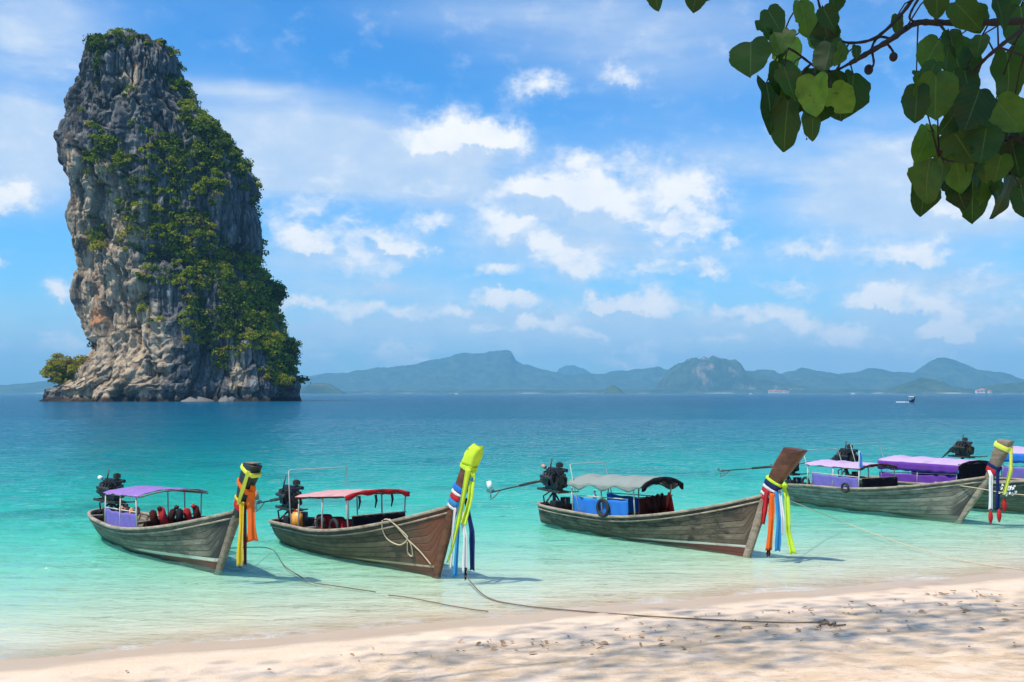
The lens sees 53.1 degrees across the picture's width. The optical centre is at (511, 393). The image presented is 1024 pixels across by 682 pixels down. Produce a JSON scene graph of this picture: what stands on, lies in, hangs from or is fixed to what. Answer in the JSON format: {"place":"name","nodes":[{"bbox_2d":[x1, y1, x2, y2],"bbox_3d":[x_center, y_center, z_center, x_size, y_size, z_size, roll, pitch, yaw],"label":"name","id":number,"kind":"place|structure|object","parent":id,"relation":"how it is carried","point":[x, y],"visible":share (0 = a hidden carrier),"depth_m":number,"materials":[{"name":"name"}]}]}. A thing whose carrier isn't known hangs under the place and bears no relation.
{"place":"outdoors","nodes":[
{"label":"outdoors","id":0,"kind":"place"},
{"bbox_2d":[0,381,58,392],"bbox_3d":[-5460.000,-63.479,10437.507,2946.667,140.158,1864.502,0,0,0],"label":"hills","id":1,"kind":"structure","parent":0,"point":[37,387],"depth_m":9974.78,"materials":[{"name":"blue"}]},
{"bbox_2d":[300,350,666,390],"bbox_3d":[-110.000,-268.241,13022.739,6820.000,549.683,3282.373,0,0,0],"label":"hills","id":2,"kind":"structure","parent":0,"point":[499,370],"depth_m":12151.94,"materials":[{"name":"blue"}]},
{"bbox_2d":[0,485,1023,681],"bbox_3d":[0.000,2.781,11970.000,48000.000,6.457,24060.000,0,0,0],"label":"beach","id":3,"kind":"structure","parent":0,"point":[932,644],"depth_m":16.58,"materials":[{"name":"beige sand"}]},
{"bbox_2d":[125,590,1016,671],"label":"leaf litter","id":4,"kind":"object","parent":3,"relation":"on","point":[603,642],"visible":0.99,"depth_m":13.88,"materials":[{"name":"brown plant"}]},
{"bbox_2d":[465,575,820,622],"bbox_3d":[1.460,3.415,16.619,7.177,0.373,0.868,0,0,43],"label":"mooring rope","id":5,"kind":"object","parent":3,"relation":"on","point":[644,615],"visible":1,"depth_m":15.75,"materials":[{"name":"grey fabric"}]},
{"bbox_2d":[820,619,845,625],"bbox_3d":[4.458,3.226,14.373,0.279,0.058,0.437,0,0,-9],"label":"anchor","id":6,"kind":"object","parent":3,"relation":"on","point":[828,622],"visible":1,"depth_m":14.34,"materials":[{"name":"grey metal"}]},
{"bbox_2d":[647,0,1023,223],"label":"beach tree","id":7,"kind":"object","parent":3,"relation":"on","point":[975,150],"visible":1,"depth_m":2.85,"materials":[{"name":"green plant"}]},
{"bbox_2d":[782,497,1023,569],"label":"mooring rope","id":8,"kind":"object","parent":3,"relation":"on","point":[909,545],"visible":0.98,"depth_m":23.25,"materials":[{"name":"fabric"}]},
{"bbox_2d":[0,393,1023,659],"bbox_3d":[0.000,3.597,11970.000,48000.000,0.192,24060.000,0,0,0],"label":"sea","id":9,"kind":"structure","parent":0,"point":[56,457],"depth_m":70.44,"materials":[{"name":"liquid"}]},
{"bbox_2d":[40,30,301,401],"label":"rock tower","id":10,"kind":"structure","parent":9,"relation":"in","point":[133,355],"depth_m":443.48,"materials":[{"name":"stone"}]},
{"bbox_2d":[39,352,89,384],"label":"shrub","id":11,"kind":"object","parent":10,"relation":"on","point":[59,371],"visible":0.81,"depth_m":446.63,"materials":[{"name":"green plant"}]},
{"bbox_2d":[109,148,133,167],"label":"shrub","id":12,"kind":"object","parent":10,"relation":"on","point":[121,159],"visible":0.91,"depth_m":441.50,"materials":[{"name":"green plant"}]},
{"bbox_2d":[77,27,310,383],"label":"cliff vegetation","id":13,"kind":"object","parent":10,"relation":"on","point":[212,129],"visible":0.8,"depth_m":443.57,"materials":[{"name":"green plant"}]},
{"bbox_2d":[270,283,288,304],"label":"tree","id":14,"kind":"object","parent":10,"relation":"on","point":[279,293],"visible":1,"depth_m":461.54,"materials":[{"name":"green plant"}]},
{"bbox_2d":[272,372,295,387],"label":"shrub","id":15,"kind":"object","parent":10,"relation":"on","point":[284,379],"visible":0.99,"depth_m":444.88,"materials":[{"name":"green plant"}]},
{"bbox_2d":[282,337,302,359],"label":"tree","id":16,"kind":"object","parent":10,"relation":"on","point":[292,344],"visible":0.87,"depth_m":459.36,"materials":[{"name":"green plant"}]},
{"bbox_2d":[87,462,262,574],"bbox_3d":[-8.229,2.567,23.602,1.807,2.513,11.317,0,0,-33],"label":"longtail boat","id":17,"kind":"object","parent":9,"relation":"in","point":[205,542],"visible":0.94,"depth_m":21.95,"materials":[{"name":"brown wood"}]},
{"bbox_2d":[118,504,129,512],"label":"life vest","id":18,"kind":"object","parent":17,"relation":"on","point":[125,508],"visible":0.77,"depth_m":23.43,"materials":[{"name":"orange fabric"}]},
{"bbox_2d":[128,506,139,516],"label":"life vest","id":19,"kind":"object","parent":17,"relation":"on","point":[138,510],"visible":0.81,"depth_m":22.88,"materials":[{"name":"orange fabric"}]},
{"bbox_2d":[148,506,168,525],"bbox_3d":[-7.684,2.693,22.270,0.410,0.471,0.214,0,0,-38],"label":"life vest","id":20,"kind":"object","parent":17,"relation":"attached to","point":[162,516],"visible":0.81,"depth_m":22.23,"materials":[{"name":"red fabric"}]},
{"bbox_2d":[167,505,183,523],"bbox_3d":[-7.403,2.709,22.486,0.414,0.506,0.235,0,0,-38],"label":"life vest","id":21,"kind":"object","parent":17,"relation":"attached to","point":[176,511],"visible":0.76,"depth_m":22.45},
{"bbox_2d":[183,504,200,520],"bbox_3d":[-7.114,2.708,22.728,0.417,0.497,0.244,0,0,-38],"label":"life vest","id":22,"kind":"object","parent":17,"relation":"attached to","point":[187,514],"visible":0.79,"depth_m":22.69,"materials":[{"name":"red fabric"}]},
{"bbox_2d":[234,464,261,565],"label":"bow ribbons","id":23,"kind":"object","parent":17,"relation":"attached to","point":[247,534],"visible":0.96,"depth_m":19.45,"materials":[{"name":"orange fabric"}]},
{"bbox_2d":[228,547,375,591],"bbox_3d":[-4.796,3.334,20.613,1.854,0.589,5.960,0,0,-31],"label":"mooring rope","id":24,"kind":"object","parent":17,"relation":"attached to","point":[304,578],"visible":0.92,"depth_m":19.61,"materials":[{"name":"fabric"}]},
{"bbox_2d":[181,396,213,401],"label":"boulder","id":25,"kind":"object","parent":9,"relation":"in","point":[195,399],"visible":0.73,"depth_m":432.23,"materials":[{"name":"grey stone"}]},
{"bbox_2d":[218,395,235,401],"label":"boulder","id":26,"kind":"object","parent":9,"relation":"in","point":[226,398],"visible":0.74,"depth_m":433.75,"materials":[{"name":"grey stone"}]},
{"bbox_2d":[300,383,346,393],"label":"islet","id":27,"kind":"object","parent":9,"relation":"in","point":[319,388],"visible":0.86,"depth_m":6690.27,"materials":[{"name":"blue"}]},
{"bbox_2d":[255,448,470,578],"bbox_3d":[-3.708,2.428,23.046,1.658,2.785,10.232,0,0,-38],"label":"longtail boat","id":28,"kind":"object","parent":9,"relation":"in","point":[363,539],"visible":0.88,"depth_m":21.56,"materials":[{"name":"brown wood"}]},
{"bbox_2d":[291,509,302,526],"bbox_3d":[-4.970,2.916,23.651,0.199,0.469,0.298,0,0,-38],"label":"jerry can","id":29,"kind":"object","parent":28,"relation":"on","point":[294,517],"visible":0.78,"depth_m":23.56,"materials":[{"name":"orange plastic"}]},
{"bbox_2d":[316,516,325,528],"bbox_3d":[-4.207,2.920,22.572,0.068,0.420,0.420,0,0,-38],"label":"fender ring","id":30,"kind":"object","parent":28,"relation":"on","point":[318,521],"visible":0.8,"depth_m":22.59,"materials":[{"name":"rubber"}]},
{"bbox_2d":[316,514,331,528],"bbox_3d":[-4.269,3.098,23.282,0.356,0.665,0.356,0,0,-38],"label":"life vest","id":31,"kind":"object","parent":28,"relation":"on","point":[326,517],"visible":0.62,"depth_m":23.14,"materials":[{"name":"red fabric"}]},
{"bbox_2d":[329,518,338,528],"bbox_3d":[-3.841,2.900,22.122,0.068,0.400,0.400,0,0,-38],"label":"fender ring","id":32,"kind":"object","parent":28,"relation":"on","point":[332,520],"visible":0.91,"depth_m":22.11,"materials":[{"name":"rubber"}]},
{"bbox_2d":[329,516,344,528],"bbox_3d":[-3.902,3.098,22.807,0.356,0.665,0.356,0,0,-38],"label":"life vest","id":33,"kind":"object","parent":28,"relation":"on","point":[339,519],"visible":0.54,"depth_m":22.66,"materials":[{"name":"red fabric"}]},
{"bbox_2d":[341,519,351,527],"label":"life vest","id":34,"kind":"object","parent":28,"relation":"on","point":[343,523],"visible":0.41,"depth_m":22.19,"materials":[{"name":"red fabric"}]},
{"bbox_2d":[381,519,407,545],"bbox_3d":[-2.348,2.801,20.601,0.693,0.543,0.174,0,0,35],"label":"hanging rope","id":35,"kind":"object","parent":28,"relation":"hanging from","point":[396,526],"visible":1,"depth_m":20.61,"materials":[{"name":"beige fabric"}]},
{"bbox_2d":[389,519,430,564],"bbox_3d":[-2.023,2.951,20.373,1.004,0.857,0.055,0,0,28],"label":"hanging rope","id":36,"kind":"object","parent":28,"relation":"hanging from","point":[413,545],"visible":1,"depth_m":20.34,"materials":[{"name":"beige fabric"}]},
{"bbox_2d":[407,542,412,556],"bbox_3d":[-2.037,3.091,20.467,0.139,0.372,0.157,0,0,0],"label":"hanging rope","id":37,"kind":"object","parent":28,"relation":"hanging from","point":[411,548],"visible":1,"depth_m":20.45,"materials":[{"name":"beige fabric"}]},
{"bbox_2d":[446,443,482,579],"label":"bow ribbons","id":38,"kind":"object","parent":28,"relation":"attached to","point":[471,459],"visible":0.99,"depth_m":19.32,"materials":[{"name":"fabric"}]},
{"bbox_2d":[388,594,487,611],"bbox_3d":[-1.288,3.580,17.487,2.249,0.019,0.088,0,0,38],"label":"mooring rope","id":39,"kind":"object","parent":9,"relation":"on","point":[439,603],"visible":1,"depth_m":17.40,"materials":[{"name":"fabric"}]},
{"bbox_2d":[343,389,883,392],"bbox_3d":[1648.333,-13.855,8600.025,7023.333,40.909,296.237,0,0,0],"label":"hills","id":40,"kind":"structure","parent":9,"relation":"on","point":[662,391],"depth_m":8537.49,"materials":[{"name":"blue"}]},
{"bbox_2d":[601,385,625,393],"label":"islet","id":41,"kind":"object","parent":9,"relation":"in","point":[612,389],"visible":0.98,"depth_m":6534.86,"materials":[{"name":"blue"}]},
{"bbox_2d":[486,447,807,557],"bbox_3d":[2.688,2.482,26.255,1.450,2.675,11.989,0,0,-35],"label":"longtail boat","id":42,"kind":"object","parent":9,"relation":"in","point":[732,527],"visible":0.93,"depth_m":24.77,"materials":[{"name":"brown wood"}]},
{"bbox_2d":[596,498,609,517],"bbox_3d":[2.276,2.880,25.683,0.077,0.490,0.490,0,0,-35],"label":"tyre","id":43,"kind":"object","parent":42,"relation":"hanging from","point":[599,501],"visible":1,"depth_m":25.63,"materials":[{"name":"rubber"}]},
{"bbox_2d":[645,495,657,513],"bbox_3d":[3.398,2.724,24.885,0.321,0.489,0.217,0,0,-35],"label":"life vest","id":44,"kind":"object","parent":42,"relation":"attached to","point":[652,505],"visible":0.88,"depth_m":24.85,"materials":[{"name":"red fabric"}]},
{"bbox_2d":[655,493,666,510],"bbox_3d":[3.652,2.673,25.057,0.348,0.466,0.225,0,0,-35],"label":"life vest","id":45,"kind":"object","parent":42,"relation":"hanging from","point":[661,504],"visible":1,"depth_m":25.01,"materials":[{"name":"red fabric"}]},
{"bbox_2d":[662,492,674,511],"bbox_3d":[3.832,2.692,25.204,0.346,0.516,0.190,0,0,-35],"label":"life vest","id":46,"kind":"object","parent":42,"relation":"attached to","point":[669,500],"visible":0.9,"depth_m":25.16,"materials":[{"name":"red fabric"}]},
{"bbox_2d":[760,475,796,556],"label":"bow ribbons","id":47,"kind":"object","parent":42,"relation":"attached to","point":[775,496],"visible":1,"depth_m":21.87,"materials":[{"name":"fabric"}]},
{"bbox_2d":[717,439,1014,523],"bbox_3d":[10.526,2.527,32.605,1.720,2.585,12.014,0,0,-28],"label":"longtail boat","id":48,"kind":"object","parent":9,"relation":"on","point":[944,501],"visible":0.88,"depth_m":30.52,"materials":[{"name":"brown wood"}]},
{"bbox_2d":[801,476,809,483],"bbox_3d":[9.523,2.880,33.207,0.068,0.360,0.360,0,0,-28],"label":"tyre","id":49,"kind":"object","parent":48,"relation":"attached to","point":[803,478],"visible":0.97,"depth_m":33.23,"materials":[{"name":"rubber"}]},
{"bbox_2d":[841,482,848,492],"bbox_3d":[10.201,2.900,31.358,0.060,0.330,0.330,0,0,-28],"label":"tyre","id":50,"kind":"object","parent":48,"relation":"attached to","point":[843,484],"visible":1,"depth_m":31.34,"materials":[{"name":"rubber"}]},
{"bbox_2d":[858,451,863,475],"bbox_3d":[10.569,2.120,30.994,0.084,0.760,0.191,0,0,-34],"label":"flag","id":51,"kind":"object","parent":48,"relation":"attached to","point":[860,461],"visible":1,"depth_m":31.02,"materials":[{"name":"blue fabric"}]},
{"bbox_2d":[958,485,1023,494],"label":"mooring rope","id":52,"kind":"object","parent":48,"relation":"attached to","point":[988,490],"visible":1,"depth_m":27.83,"materials":[{"name":"fabric"}]},
{"bbox_2d":[986,441,1016,523],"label":"bow ribbons","id":53,"kind":"object","parent":48,"relation":"attached to","point":[996,471],"visible":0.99,"depth_m":27.59,"materials":[{"name":"fabric"}]},
{"bbox_2d":[770,441,1023,513],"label":"longtail boat","id":54,"kind":"object","parent":9,"relation":"on","point":[923,469],"visible":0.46,"depth_m":32.78,"materials":[{"name":"purple fabric"}]},
{"bbox_2d":[941,434,1023,479],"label":"longtail boat","id":55,"kind":"object","parent":9,"relation":"on","point":[963,448],"visible":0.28,"depth_m":35.57,"materials":[{"name":"wood"}]},
{"bbox_2d":[0,0,1023,384],"label":"sky","id":56,"kind":"structure","parent":0,"point":[594,186],"materials":[{"name":"blue"}]},
{"bbox_2d":[557,365,593,374],"bbox_3d":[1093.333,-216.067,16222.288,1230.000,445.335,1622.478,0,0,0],"label":"hills","id":57,"kind":"structure","parent":0,"point":[570,370],"depth_m":15951.52,"materials":[{"name":"blue"}]},
{"bbox_2d":[653,356,812,389],"bbox_3d":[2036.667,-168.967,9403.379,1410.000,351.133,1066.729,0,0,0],"label":"hills","id":58,"kind":"structure","parent":0,"point":[709,373],"depth_m":9081.12,"materials":[{"name":"blue"}]},
{"bbox_2d":[748,357,1023,389],"bbox_3d":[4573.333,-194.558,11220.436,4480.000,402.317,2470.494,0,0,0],"label":"hills","id":59,"kind":"structure","parent":0,"point":[952,372],"depth_m":10774.27,"materials":[{"name":"blue"}]},
{"bbox_2d":[867,378,1023,393],"bbox_3d":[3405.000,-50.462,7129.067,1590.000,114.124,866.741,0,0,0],"label":"hills","id":60,"kind":"structure","parent":0,"point":[924,386],"depth_m":6926.44,"materials":[{"name":"blue"}]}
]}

